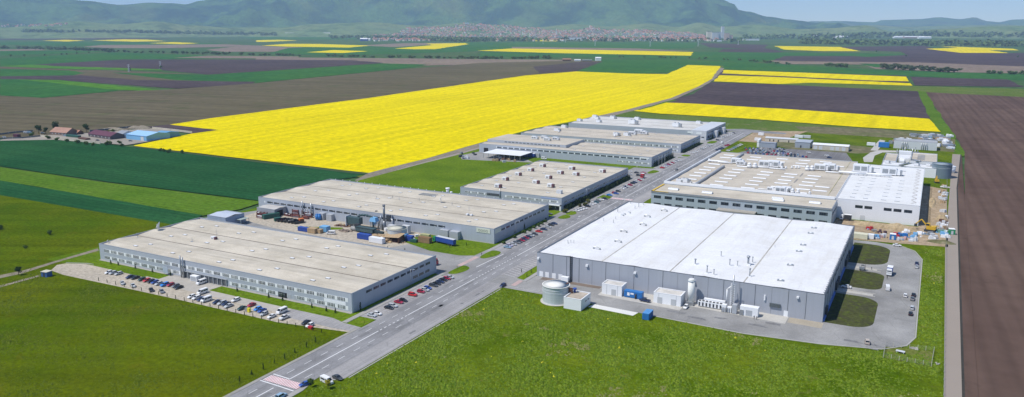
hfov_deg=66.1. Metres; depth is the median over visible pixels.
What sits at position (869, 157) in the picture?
access path
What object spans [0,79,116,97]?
green field
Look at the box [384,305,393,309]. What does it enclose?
parked car
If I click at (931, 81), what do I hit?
purple field
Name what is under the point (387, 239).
cardboard heap
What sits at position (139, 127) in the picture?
gravel heap
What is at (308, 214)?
frame stack
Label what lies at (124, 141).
farmyard
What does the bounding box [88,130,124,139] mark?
long barn
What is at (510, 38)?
distant woods
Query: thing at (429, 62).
tan field
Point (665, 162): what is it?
sidewalk
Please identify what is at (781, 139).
barn
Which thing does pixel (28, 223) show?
meadow
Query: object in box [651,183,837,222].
office block
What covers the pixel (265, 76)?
green field
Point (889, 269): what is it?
lorry
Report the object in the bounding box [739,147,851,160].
car park
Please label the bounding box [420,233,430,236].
pallet box
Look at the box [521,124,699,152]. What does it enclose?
factory hall
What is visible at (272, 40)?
rapeseed field
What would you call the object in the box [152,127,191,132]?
yard wall
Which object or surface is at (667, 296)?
plant room
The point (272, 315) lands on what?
parked car
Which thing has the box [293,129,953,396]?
grassland
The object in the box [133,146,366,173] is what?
grass margin
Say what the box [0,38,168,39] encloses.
brown field
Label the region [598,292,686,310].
concrete pad
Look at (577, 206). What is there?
sidewalk
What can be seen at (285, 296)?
recessed doorway
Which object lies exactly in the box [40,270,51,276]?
blue kiosk
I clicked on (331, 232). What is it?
parked van
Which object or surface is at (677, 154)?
side road
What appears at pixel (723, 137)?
parking bay
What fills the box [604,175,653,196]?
parking bay
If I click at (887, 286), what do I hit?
parked van
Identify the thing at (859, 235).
site cabin
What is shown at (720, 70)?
field track
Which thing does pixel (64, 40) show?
rapeseed field
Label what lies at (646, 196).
parking bay
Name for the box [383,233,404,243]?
brown shelter
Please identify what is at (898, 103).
purple field
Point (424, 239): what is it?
crate stack
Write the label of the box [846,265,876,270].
ramp
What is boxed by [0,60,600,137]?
olive field
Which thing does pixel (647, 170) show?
side road
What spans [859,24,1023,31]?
hills
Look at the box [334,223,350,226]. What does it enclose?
scrap heap
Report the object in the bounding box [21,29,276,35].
distant woods
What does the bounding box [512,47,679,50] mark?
brown field
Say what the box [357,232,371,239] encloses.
container
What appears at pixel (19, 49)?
tan field
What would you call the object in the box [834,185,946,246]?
bare ground
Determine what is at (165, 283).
parked car
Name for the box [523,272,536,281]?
sidewalk
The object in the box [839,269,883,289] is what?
grass island
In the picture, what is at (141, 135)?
blue hall
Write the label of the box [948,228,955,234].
site toilet
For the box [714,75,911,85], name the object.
rapeseed field
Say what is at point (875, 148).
access path
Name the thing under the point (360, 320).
grass island
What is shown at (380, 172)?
field track
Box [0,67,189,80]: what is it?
brown field
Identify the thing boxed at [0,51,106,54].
green field
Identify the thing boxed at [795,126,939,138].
rough ground
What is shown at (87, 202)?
wheat field
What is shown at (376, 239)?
container
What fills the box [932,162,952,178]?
water tank
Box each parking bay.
[362,275,459,319]
[494,219,568,252]
[501,183,663,276]
[572,198,607,212]
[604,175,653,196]
[654,158,685,170]
[686,143,714,154]
[712,131,735,140]
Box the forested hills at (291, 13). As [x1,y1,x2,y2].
[0,0,849,28]
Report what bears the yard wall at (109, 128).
on the farmyard
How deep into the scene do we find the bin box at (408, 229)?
482.84 m
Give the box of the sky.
[80,0,1023,21]
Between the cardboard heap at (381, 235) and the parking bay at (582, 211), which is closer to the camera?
the cardboard heap at (381, 235)
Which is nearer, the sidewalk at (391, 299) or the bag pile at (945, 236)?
the sidewalk at (391, 299)
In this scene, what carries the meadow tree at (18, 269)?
on the meadow at (28, 223)
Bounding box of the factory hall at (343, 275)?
[99,217,435,312]
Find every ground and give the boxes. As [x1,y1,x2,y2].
[0,36,1023,374]
[739,131,806,141]
[777,142,881,153]
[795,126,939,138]
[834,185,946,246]
[937,139,954,151]
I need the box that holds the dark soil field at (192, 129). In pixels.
[147,124,214,132]
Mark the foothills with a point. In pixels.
(340, 29)
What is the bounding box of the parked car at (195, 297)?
[191,294,200,299]
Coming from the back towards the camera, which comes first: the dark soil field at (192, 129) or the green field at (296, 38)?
the green field at (296, 38)
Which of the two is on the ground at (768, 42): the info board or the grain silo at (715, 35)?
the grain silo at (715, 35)
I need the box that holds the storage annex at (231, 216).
[207,210,247,222]
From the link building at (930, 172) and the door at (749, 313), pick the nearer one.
the door at (749, 313)
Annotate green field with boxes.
[0,42,221,45]
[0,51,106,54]
[0,52,206,65]
[0,69,81,75]
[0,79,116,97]
[119,63,427,82]
[244,37,356,38]
[269,42,511,54]
[479,52,690,58]
[512,42,697,48]
[578,59,1023,79]
[690,52,903,61]
[859,63,890,66]
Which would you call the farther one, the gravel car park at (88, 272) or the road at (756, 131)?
the road at (756, 131)
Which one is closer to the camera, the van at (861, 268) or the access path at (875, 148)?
the van at (861, 268)
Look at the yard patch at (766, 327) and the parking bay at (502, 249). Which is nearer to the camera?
the yard patch at (766, 327)
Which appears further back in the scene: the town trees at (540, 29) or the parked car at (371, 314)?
the town trees at (540, 29)
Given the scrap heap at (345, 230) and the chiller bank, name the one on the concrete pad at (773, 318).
the chiller bank
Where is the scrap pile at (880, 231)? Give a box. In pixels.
[875,229,886,233]
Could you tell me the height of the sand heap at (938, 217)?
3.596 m
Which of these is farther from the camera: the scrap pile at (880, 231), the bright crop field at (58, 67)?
the bright crop field at (58, 67)
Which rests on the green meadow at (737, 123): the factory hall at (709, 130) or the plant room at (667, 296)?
the factory hall at (709, 130)
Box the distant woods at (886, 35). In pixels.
[742,30,1023,38]
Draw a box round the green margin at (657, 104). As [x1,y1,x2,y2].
[638,100,675,109]
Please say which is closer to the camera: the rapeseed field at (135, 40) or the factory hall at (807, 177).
the factory hall at (807, 177)
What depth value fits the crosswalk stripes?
282.67 m
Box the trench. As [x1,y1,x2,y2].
[926,188,931,222]
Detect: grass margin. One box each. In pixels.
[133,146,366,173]
[389,66,723,167]
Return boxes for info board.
[163,266,167,273]
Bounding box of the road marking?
[250,132,742,396]
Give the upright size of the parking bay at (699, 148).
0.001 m
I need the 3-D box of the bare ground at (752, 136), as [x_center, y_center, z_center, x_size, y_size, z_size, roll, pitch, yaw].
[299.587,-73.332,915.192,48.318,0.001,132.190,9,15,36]
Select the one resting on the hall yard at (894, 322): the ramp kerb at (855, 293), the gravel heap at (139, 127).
the ramp kerb at (855, 293)
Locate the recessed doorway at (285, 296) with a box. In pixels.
[278,291,286,297]
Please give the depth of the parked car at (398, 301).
361.73 m
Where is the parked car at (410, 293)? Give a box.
[408,291,417,296]
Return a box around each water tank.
[387,225,406,238]
[540,280,572,305]
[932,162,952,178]
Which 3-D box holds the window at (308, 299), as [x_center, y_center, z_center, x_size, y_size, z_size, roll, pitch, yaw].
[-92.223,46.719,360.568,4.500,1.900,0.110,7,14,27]
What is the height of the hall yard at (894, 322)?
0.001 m
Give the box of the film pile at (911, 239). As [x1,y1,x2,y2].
[908,237,917,241]
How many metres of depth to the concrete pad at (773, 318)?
345.86 m
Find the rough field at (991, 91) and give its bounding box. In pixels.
[781,83,1023,96]
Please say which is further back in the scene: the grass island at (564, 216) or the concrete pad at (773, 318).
the grass island at (564, 216)
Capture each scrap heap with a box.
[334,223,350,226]
[338,229,351,232]
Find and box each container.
[262,212,279,218]
[298,226,308,231]
[319,225,330,231]
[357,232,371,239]
[369,236,384,243]
[624,289,643,298]
[642,309,652,319]
[878,142,889,147]
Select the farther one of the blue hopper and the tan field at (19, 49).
the tan field at (19, 49)
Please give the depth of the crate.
483.76 m
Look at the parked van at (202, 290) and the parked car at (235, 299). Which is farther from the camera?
the parked van at (202, 290)
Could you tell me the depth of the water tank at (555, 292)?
359.92 m
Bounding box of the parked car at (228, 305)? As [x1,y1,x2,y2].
[224,303,233,307]
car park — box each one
[52,263,348,331]
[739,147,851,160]
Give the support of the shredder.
on the dirt yard at (339, 235)
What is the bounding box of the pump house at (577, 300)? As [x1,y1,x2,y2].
[564,287,590,310]
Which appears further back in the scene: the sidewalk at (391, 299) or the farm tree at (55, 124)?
the farm tree at (55, 124)
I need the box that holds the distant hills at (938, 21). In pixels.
[810,17,1023,26]
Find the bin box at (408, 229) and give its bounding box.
[404,224,410,233]
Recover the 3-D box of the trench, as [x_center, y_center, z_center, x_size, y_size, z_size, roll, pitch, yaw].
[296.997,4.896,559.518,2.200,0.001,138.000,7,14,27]
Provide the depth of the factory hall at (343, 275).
401.31 m
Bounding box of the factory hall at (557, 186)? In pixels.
[460,160,627,210]
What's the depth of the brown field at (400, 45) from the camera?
5312.33 m
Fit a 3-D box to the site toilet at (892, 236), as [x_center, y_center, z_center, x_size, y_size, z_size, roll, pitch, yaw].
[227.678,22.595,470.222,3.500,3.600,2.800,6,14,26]
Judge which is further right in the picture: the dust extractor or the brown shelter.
the brown shelter
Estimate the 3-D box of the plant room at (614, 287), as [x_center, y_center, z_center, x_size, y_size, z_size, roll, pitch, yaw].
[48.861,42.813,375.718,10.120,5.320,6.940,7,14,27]
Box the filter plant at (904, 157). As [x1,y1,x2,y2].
[897,150,921,162]
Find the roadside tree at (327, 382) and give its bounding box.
[325,380,331,385]
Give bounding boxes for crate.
[307,227,318,233]
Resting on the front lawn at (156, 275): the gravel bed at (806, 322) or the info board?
the info board
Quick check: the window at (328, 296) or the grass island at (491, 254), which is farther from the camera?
the grass island at (491, 254)
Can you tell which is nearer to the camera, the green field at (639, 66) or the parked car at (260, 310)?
the parked car at (260, 310)
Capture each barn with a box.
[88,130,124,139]
[757,139,776,147]
[765,136,798,142]
[795,139,812,147]
[812,142,849,151]
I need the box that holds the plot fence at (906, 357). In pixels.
[883,342,934,365]
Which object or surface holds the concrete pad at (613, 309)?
on the grassland
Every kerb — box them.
[285,385,308,396]
[348,289,499,377]
[653,246,922,349]
[836,290,874,296]
[838,288,874,293]
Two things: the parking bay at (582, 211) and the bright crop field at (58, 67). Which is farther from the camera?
the bright crop field at (58, 67)
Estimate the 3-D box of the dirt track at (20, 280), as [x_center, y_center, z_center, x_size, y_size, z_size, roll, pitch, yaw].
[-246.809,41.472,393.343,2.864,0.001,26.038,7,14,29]
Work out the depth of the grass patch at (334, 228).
495.70 m
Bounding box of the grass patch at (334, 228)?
[296,226,342,229]
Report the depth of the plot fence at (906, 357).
302.70 m
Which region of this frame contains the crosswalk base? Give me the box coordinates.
[264,375,298,388]
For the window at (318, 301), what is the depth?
357.75 m
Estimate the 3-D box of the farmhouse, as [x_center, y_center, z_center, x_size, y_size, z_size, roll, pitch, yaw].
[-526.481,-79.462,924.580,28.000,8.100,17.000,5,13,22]
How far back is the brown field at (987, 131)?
504.40 m
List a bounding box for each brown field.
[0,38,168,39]
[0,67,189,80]
[369,43,435,46]
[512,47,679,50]
[718,48,782,52]
[775,56,1023,65]
[926,92,1023,396]
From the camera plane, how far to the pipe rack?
757.16 m
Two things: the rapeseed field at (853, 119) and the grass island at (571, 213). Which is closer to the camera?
the grass island at (571, 213)
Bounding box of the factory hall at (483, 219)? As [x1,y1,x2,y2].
[258,179,548,243]
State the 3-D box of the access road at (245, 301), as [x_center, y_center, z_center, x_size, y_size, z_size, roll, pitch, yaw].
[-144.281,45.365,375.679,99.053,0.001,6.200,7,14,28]
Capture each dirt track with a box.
[0,248,98,277]
[0,275,38,286]
[927,239,955,244]
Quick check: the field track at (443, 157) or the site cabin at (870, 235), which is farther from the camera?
the field track at (443, 157)
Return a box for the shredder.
[355,225,383,233]
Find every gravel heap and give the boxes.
[103,127,128,130]
[127,125,151,128]
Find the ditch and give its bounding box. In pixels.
[957,155,964,396]
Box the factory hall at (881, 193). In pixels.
[836,163,924,225]
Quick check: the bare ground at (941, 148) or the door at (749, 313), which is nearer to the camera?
the door at (749, 313)
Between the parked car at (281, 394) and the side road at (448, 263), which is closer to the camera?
the parked car at (281, 394)
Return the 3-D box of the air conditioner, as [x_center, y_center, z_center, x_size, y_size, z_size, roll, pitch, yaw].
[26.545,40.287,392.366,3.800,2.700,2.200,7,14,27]
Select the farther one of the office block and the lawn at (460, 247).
the office block
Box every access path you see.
[863,150,896,161]
[871,140,884,150]
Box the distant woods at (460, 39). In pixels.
[418,36,480,41]
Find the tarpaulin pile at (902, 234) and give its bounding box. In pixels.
[898,232,907,236]
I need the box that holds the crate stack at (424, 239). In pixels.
[418,236,431,243]
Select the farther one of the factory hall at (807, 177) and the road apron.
the factory hall at (807, 177)
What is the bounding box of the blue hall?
[126,130,169,140]
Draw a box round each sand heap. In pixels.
[853,221,883,227]
[886,223,918,231]
[929,197,935,207]
[935,215,948,220]
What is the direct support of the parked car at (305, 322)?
on the gravel car park at (88, 272)
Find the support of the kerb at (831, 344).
on the hall yard at (894, 322)
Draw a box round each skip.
[292,220,303,223]
[405,235,413,240]
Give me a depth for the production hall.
396.34 m
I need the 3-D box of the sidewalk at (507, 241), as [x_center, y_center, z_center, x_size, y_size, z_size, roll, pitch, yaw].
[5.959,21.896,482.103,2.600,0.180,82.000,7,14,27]
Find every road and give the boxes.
[146,276,290,312]
[229,129,755,396]
[282,309,360,330]
[436,249,503,275]
[546,212,580,219]
[628,168,651,178]
[634,167,660,174]
[672,152,691,157]
[726,129,785,133]
[944,154,961,396]
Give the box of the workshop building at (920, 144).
[893,138,937,150]
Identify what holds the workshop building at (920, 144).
on the green meadow at (737, 123)
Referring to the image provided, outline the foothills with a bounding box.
[0,22,1023,38]
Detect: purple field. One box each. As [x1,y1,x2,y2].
[0,75,253,88]
[35,59,379,74]
[534,62,600,72]
[666,82,929,117]
[700,43,766,48]
[842,46,1023,62]
[911,77,1023,86]
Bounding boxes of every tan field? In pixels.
[0,49,42,50]
[84,44,257,47]
[178,56,298,58]
[209,46,302,51]
[256,57,601,65]
[771,60,1023,72]
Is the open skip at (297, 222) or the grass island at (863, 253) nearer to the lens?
the grass island at (863, 253)
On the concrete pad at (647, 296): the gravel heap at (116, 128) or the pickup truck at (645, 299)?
the pickup truck at (645, 299)
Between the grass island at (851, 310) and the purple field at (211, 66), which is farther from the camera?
the purple field at (211, 66)
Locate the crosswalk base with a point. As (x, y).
(282, 382)
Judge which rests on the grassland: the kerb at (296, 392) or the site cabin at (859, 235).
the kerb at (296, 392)
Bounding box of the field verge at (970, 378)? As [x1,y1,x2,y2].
[958,155,978,396]
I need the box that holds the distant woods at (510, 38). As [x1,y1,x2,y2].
[328,34,748,41]
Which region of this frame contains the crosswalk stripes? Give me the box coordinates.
[263,375,299,388]
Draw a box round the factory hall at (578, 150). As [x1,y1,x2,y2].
[479,134,671,166]
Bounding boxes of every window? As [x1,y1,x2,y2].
[297,296,304,300]
[307,298,314,302]
[317,300,324,304]
[327,294,334,299]
[327,302,334,306]
[337,296,344,301]
[338,304,345,309]
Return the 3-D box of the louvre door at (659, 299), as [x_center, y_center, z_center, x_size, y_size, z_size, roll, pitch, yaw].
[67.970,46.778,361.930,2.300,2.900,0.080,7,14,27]
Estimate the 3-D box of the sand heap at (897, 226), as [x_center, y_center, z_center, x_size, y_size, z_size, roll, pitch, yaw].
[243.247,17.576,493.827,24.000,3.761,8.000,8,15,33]
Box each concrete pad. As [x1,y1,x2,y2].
[589,304,637,315]
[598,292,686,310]
[692,302,787,323]
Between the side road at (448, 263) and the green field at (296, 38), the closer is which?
the side road at (448, 263)
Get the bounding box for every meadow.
[0,195,346,396]
[615,111,940,133]
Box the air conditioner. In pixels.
[561,276,569,281]
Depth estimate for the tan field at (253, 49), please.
4210.11 m
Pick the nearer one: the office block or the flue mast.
the flue mast
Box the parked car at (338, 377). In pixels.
[332,374,342,380]
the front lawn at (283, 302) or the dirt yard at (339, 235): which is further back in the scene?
the dirt yard at (339, 235)
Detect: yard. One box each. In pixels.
[239,211,446,257]
[244,212,420,247]
[461,152,530,161]
[489,240,920,348]
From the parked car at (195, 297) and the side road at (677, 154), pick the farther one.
the side road at (677, 154)
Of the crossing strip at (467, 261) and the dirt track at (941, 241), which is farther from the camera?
the dirt track at (941, 241)
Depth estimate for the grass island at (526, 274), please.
404.74 m
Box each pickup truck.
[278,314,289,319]
[639,297,650,302]
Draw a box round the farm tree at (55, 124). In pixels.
[51,121,58,127]
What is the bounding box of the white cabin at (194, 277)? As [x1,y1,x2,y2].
[190,274,199,281]
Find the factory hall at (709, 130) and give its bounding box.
[569,115,725,139]
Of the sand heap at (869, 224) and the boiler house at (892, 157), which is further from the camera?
the boiler house at (892, 157)
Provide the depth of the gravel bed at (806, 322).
338.96 m
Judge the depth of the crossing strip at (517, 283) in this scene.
390.03 m
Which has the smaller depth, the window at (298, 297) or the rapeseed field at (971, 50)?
the window at (298, 297)
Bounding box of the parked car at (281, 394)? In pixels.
[275,392,286,396]
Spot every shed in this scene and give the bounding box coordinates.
[117,130,130,136]
[257,204,286,215]
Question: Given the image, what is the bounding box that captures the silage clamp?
[66,134,80,137]
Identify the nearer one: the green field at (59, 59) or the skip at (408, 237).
the skip at (408, 237)
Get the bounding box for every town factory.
[567,37,586,39]
[743,39,758,40]
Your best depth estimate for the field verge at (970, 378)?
357.00 m
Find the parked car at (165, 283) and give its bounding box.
[160,281,168,286]
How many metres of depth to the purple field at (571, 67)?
2400.82 m
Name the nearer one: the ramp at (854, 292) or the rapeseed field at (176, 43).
the ramp at (854, 292)
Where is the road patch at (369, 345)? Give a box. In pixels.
[260,181,643,396]
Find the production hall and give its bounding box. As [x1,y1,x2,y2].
[537,201,854,321]
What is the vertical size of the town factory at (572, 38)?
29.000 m
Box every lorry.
[432,235,455,245]
[839,214,851,220]
[886,265,892,275]
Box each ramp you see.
[837,289,872,295]
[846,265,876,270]
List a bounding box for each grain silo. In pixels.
[706,32,711,38]
[712,32,718,38]
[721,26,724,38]
[724,33,729,40]
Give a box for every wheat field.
[0,139,362,199]
[0,180,201,223]
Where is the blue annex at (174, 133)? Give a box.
[158,130,179,136]
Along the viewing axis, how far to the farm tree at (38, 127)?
927.22 m
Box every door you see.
[657,297,661,303]
[671,299,675,305]
[745,310,751,315]
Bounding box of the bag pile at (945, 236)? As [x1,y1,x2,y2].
[941,233,950,237]
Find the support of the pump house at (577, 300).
on the grassland
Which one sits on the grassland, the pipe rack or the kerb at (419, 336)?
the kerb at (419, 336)
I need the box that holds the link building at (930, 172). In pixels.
[881,160,935,177]
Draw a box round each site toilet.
[889,233,895,239]
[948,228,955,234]
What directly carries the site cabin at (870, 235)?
on the bare ground at (923, 238)
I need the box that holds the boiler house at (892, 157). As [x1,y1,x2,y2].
[883,153,897,161]
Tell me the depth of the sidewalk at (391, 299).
368.37 m
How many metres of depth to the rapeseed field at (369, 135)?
1072.61 m
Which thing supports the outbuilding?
on the farmyard
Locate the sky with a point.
(800, 10)
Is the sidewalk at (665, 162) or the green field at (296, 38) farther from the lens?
the green field at (296, 38)
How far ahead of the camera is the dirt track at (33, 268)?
421.23 m
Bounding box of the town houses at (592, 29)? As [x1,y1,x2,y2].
[372,23,715,40]
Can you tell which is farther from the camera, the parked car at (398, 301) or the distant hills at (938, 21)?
the distant hills at (938, 21)
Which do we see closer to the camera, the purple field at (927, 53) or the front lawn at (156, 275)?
the front lawn at (156, 275)
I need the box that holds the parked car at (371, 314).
[367,312,376,316]
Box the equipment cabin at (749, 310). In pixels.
[739,304,759,316]
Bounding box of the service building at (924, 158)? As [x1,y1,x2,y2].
[910,152,936,163]
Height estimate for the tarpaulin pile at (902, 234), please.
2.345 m
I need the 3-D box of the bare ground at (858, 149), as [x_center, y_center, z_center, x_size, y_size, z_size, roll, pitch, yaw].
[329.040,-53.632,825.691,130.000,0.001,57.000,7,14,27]
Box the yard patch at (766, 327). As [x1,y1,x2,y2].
[631,301,883,349]
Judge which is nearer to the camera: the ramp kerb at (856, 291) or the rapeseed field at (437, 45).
the ramp kerb at (856, 291)
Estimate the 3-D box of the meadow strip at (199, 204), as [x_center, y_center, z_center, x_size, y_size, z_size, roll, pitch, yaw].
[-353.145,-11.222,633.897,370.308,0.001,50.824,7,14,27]
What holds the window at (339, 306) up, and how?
in the factory hall at (343, 275)
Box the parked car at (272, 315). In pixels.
[267,313,276,318]
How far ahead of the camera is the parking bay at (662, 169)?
718.77 m
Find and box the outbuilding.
[75,130,83,134]
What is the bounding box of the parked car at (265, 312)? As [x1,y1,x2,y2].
[260,310,268,315]
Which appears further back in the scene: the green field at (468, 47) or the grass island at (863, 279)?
the green field at (468, 47)
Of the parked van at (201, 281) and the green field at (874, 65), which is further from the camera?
the green field at (874, 65)
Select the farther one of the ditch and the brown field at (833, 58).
the brown field at (833, 58)
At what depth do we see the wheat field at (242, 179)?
705.18 m
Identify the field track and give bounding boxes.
[356,143,478,180]
[398,148,478,169]
[599,68,723,115]
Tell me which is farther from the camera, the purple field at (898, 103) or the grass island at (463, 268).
the purple field at (898, 103)
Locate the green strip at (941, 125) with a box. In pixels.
[918,91,964,155]
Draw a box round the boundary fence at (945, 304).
[943,212,946,394]
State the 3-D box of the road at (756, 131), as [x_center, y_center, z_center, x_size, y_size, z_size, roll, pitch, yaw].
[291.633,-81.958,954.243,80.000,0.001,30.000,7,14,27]
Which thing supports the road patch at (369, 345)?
on the road at (317, 357)
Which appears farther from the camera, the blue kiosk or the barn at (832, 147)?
the barn at (832, 147)
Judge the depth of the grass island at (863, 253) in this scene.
439.37 m
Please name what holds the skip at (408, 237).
on the lawn at (460, 247)
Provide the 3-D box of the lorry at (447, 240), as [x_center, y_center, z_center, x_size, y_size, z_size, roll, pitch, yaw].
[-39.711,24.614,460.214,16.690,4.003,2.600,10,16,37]
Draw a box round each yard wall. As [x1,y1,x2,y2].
[0,130,32,134]
[0,135,39,138]
[40,134,100,143]
[89,126,130,131]
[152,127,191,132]
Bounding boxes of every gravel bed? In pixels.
[541,277,600,288]
[788,318,822,327]
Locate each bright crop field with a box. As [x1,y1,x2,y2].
[10,65,160,69]
[16,79,157,90]
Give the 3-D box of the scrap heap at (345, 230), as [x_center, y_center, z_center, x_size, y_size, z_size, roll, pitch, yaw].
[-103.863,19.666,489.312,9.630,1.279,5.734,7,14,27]
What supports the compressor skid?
on the concrete pad at (773, 318)
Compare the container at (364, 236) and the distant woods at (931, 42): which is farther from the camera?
the distant woods at (931, 42)
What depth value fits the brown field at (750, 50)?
4039.32 m
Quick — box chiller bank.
[698,297,725,308]
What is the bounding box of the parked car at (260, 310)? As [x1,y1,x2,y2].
[257,308,266,312]
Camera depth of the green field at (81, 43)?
5612.75 m
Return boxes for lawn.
[97,261,168,278]
[213,286,276,302]
[277,300,290,305]
[290,303,348,318]
[405,235,495,255]
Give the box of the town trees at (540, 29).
[388,24,716,40]
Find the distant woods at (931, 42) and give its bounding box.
[797,37,1023,46]
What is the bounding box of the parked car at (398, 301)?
[394,299,403,303]
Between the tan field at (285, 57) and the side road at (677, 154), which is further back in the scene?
the tan field at (285, 57)
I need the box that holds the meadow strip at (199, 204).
[0,167,258,215]
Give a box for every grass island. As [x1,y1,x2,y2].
[351,317,364,324]
[448,265,468,273]
[480,250,500,257]
[518,266,536,279]
[558,215,569,218]
[566,211,575,214]
[824,293,877,326]
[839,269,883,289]
[848,242,889,264]
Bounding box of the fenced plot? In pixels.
[885,347,932,366]
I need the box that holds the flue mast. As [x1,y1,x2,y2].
[726,275,735,305]
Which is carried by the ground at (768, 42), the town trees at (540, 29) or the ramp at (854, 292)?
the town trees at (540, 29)
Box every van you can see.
[196,278,206,284]
[196,287,207,294]
[200,294,211,302]
[276,306,287,313]
[320,374,333,383]
[326,230,335,233]
[859,265,867,270]
[885,284,889,290]
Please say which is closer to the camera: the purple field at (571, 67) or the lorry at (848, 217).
the lorry at (848, 217)
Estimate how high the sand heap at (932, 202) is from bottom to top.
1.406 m
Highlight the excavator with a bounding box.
[914,219,936,232]
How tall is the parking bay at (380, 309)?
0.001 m
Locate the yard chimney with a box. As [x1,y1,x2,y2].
[377,205,392,230]
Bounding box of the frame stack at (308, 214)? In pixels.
[304,212,312,217]
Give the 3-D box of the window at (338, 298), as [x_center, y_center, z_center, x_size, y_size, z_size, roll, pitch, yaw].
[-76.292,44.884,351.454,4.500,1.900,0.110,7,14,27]
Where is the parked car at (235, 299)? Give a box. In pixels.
[231,297,240,301]
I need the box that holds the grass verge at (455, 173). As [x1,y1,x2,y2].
[49,128,736,326]
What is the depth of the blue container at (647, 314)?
341.93 m
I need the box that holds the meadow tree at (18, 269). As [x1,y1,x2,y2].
[14,266,21,274]
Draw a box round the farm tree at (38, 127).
[35,125,41,132]
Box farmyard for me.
[0,127,169,144]
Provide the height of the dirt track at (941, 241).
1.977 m
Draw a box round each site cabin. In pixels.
[854,231,868,239]
[868,233,874,238]
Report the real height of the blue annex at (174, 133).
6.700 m
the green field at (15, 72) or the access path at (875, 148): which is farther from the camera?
the green field at (15, 72)
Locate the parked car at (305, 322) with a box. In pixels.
[301,319,310,324]
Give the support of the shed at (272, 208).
on the dirt yard at (339, 235)
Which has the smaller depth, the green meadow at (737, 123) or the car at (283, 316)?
the car at (283, 316)
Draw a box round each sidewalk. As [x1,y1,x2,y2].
[100,259,351,313]
[223,329,356,396]
[342,273,444,322]
[487,220,551,250]
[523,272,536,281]
[568,177,637,211]
[654,157,677,168]
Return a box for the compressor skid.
[721,303,737,313]
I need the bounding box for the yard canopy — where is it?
[483,149,532,159]
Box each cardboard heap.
[372,234,385,236]
[385,237,391,242]
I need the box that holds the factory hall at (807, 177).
[664,150,857,198]
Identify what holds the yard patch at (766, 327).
on the hall yard at (894, 322)
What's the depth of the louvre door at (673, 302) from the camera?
358.89 m
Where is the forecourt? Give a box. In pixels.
[158,275,220,289]
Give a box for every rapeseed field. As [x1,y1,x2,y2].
[45,40,83,41]
[92,39,158,41]
[134,65,719,172]
[162,42,192,43]
[256,40,295,41]
[262,44,368,47]
[316,50,363,52]
[395,43,466,48]
[479,48,692,55]
[634,103,939,131]
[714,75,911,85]
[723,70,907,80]
[775,46,856,50]
[933,46,1015,52]
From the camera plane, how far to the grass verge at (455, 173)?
658.05 m
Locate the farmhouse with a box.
[50,127,76,134]
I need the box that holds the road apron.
[325,282,509,379]
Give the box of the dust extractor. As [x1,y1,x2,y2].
[345,214,374,226]
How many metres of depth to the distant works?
7674.08 m
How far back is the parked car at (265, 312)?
347.25 m
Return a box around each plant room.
[602,279,626,296]
[653,287,685,306]
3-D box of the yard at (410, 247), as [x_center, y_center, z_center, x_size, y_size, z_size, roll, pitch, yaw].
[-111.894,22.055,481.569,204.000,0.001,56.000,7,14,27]
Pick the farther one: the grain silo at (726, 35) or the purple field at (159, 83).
the grain silo at (726, 35)
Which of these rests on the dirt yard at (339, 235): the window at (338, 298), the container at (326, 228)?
the container at (326, 228)
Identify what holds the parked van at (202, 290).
on the gravel car park at (88, 272)
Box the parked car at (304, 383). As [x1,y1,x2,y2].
[299,380,309,386]
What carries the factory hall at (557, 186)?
on the grass verge at (455, 173)
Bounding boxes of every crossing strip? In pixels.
[458,256,477,265]
[512,280,521,285]
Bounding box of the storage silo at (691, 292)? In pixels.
[685,278,694,305]
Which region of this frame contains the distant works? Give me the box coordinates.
[917,36,931,38]
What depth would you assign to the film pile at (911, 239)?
466.25 m
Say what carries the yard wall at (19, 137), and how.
on the farmyard
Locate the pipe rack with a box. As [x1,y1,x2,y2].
[896,147,918,156]
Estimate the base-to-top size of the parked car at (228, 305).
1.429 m
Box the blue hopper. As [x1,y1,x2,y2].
[369,216,378,228]

